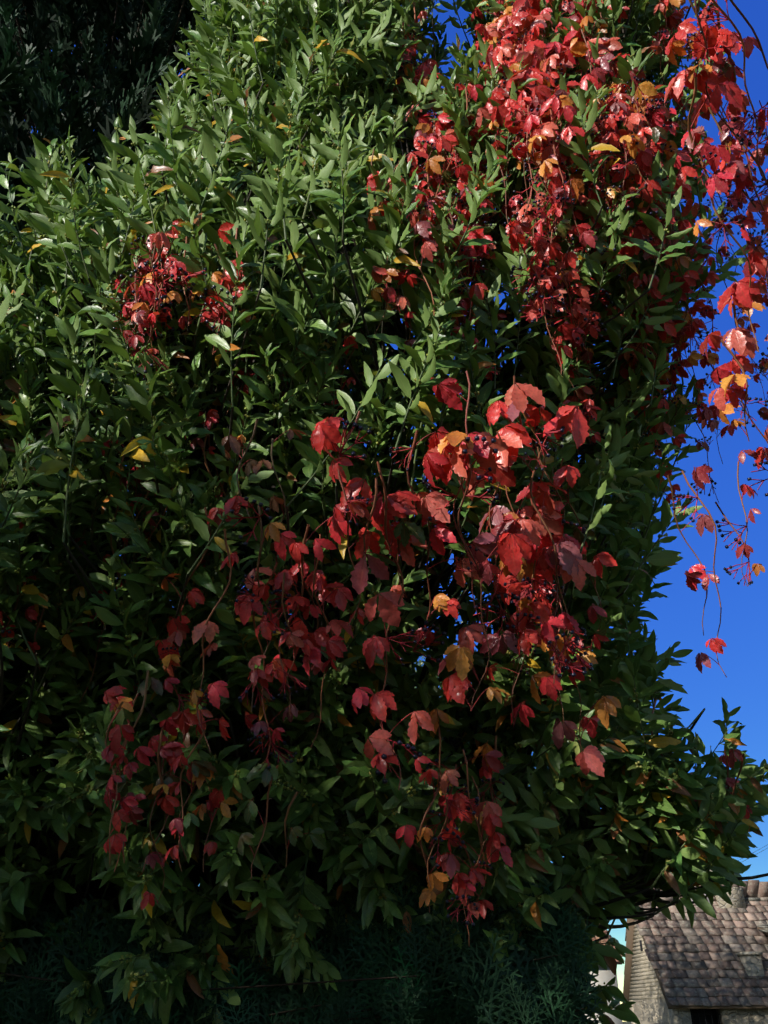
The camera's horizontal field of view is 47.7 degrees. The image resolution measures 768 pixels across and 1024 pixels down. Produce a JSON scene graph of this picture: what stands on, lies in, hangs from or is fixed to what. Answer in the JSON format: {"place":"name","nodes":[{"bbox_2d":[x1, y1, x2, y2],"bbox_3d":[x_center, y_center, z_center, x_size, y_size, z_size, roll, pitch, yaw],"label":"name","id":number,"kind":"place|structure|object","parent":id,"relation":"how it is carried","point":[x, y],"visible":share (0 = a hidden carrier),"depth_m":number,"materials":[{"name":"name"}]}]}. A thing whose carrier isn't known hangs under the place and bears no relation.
{"place":"outdoors","nodes":[
{"label":"outdoors","id":0,"kind":"place"},
{"bbox_2d":[0,0,470,938],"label":"cypress","id":1,"kind":"object","parent":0,"point":[26,76],"depth_m":6.05,"materials":[{"name":"green plant"}]},
{"bbox_2d":[199,591,562,884],"bbox_3d":[0.434,7.543,16.882,8.383,13.832,8.802,12,-32,-20],"label":"tree","id":2,"kind":"object","parent":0,"point":[419,662],"depth_m":17.83,"materials":[{"name":"plant"}]},
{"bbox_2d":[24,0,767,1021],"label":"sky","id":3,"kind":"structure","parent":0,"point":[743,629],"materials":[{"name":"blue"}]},
{"bbox_3d":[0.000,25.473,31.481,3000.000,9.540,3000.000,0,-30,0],"label":"ground","id":4,"kind":"structure","parent":0,"visible":0},
{"bbox_2d":[0,866,605,1023],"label":"thuja hedge","id":5,"kind":"object","parent":4,"relation":"on","point":[546,999],"depth_m":2.79,"materials":[{"name":"green plant"}]},
{"bbox_2d":[0,0,767,1023],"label":"shrub branches","id":6,"kind":"object","parent":4,"relation":"on","point":[274,814],"visible":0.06,"depth_m":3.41,"materials":[{"name":"brown plant"}]},
{"bbox_2d":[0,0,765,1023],"bbox_3d":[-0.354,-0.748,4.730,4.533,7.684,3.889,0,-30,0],"label":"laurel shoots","id":7,"kind":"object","parent":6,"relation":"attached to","point":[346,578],"visible":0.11,"depth_m":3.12,"materials":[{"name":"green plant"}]},
{"bbox_2d":[0,0,767,946],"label":"vine stems","id":8,"kind":"object","parent":6,"relation":"attached to","point":[468,458],"visible":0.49,"depth_m":2.72,"materials":[{"name":"red plant"}]},
{"bbox_2d":[0,0,767,927],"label":"creeper leaves","id":9,"kind":"object","parent":8,"relation":"attached to","point":[518,552],"visible":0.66,"depth_m":2.69,"materials":[{"name":"red plant"}]},
{"bbox_2d":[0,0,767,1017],"bbox_3d":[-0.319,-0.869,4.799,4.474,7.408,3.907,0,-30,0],"label":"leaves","id":10,"kind":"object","parent":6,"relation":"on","point":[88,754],"visible":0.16,"depth_m":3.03,"materials":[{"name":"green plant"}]},
{"bbox_2d":[585,965,622,1023],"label":"house walls","id":11,"kind":"structure","parent":4,"relation":"on","point":[605,976],"depth_m":33.45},
{"bbox_2d":[583,929,624,961],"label":"house roof","id":12,"kind":"structure","parent":11,"relation":"on","point":[603,940],"depth_m":35.23,"materials":[{"name":"brown tile"}]},
{"bbox_2d":[629,920,767,1023],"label":"house stone walls","id":13,"kind":"structure","parent":4,"relation":"on","point":[650,1006],"depth_m":24.89,"materials":[{"name":"beige stone"}]},
{"bbox_2d":[639,940,717,1023],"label":"house openings","id":14,"kind":"object","parent":13,"relation":"in","point":[703,1019],"visible":0.39,"depth_m":23.44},
{"bbox_2d":[622,918,767,1008],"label":"house roof timbers","id":15,"kind":"object","parent":13,"relation":"on","point":[628,960],"visible":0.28,"depth_m":26.70,"materials":[{"name":"brown wood"}]},
{"bbox_2d":[624,880,767,1006],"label":"roof","id":16,"kind":"structure","parent":13,"relation":"on","point":[699,963],"depth_m":24.69,"materials":[{"name":"tile"}]},
{"bbox_2d":[710,870,764,975],"bbox_3d":[9.846,12.490,24.733,1.930,5.000,4.039,-25,-38,36],"label":"house chimney and dressings","id":17,"kind":"object","parent":16,"relation":"on","point":[752,963],"visible":0.39,"depth_m":24.15,"materials":[{"name":"grey stone"}]},
{"bbox_2d":[691,1009,720,1023],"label":"grille window","id":18,"kind":"structure","parent":13,"relation":"attached to","point":[692,1014],"depth_m":23.18,"materials":[{"name":"metal"}]}
]}

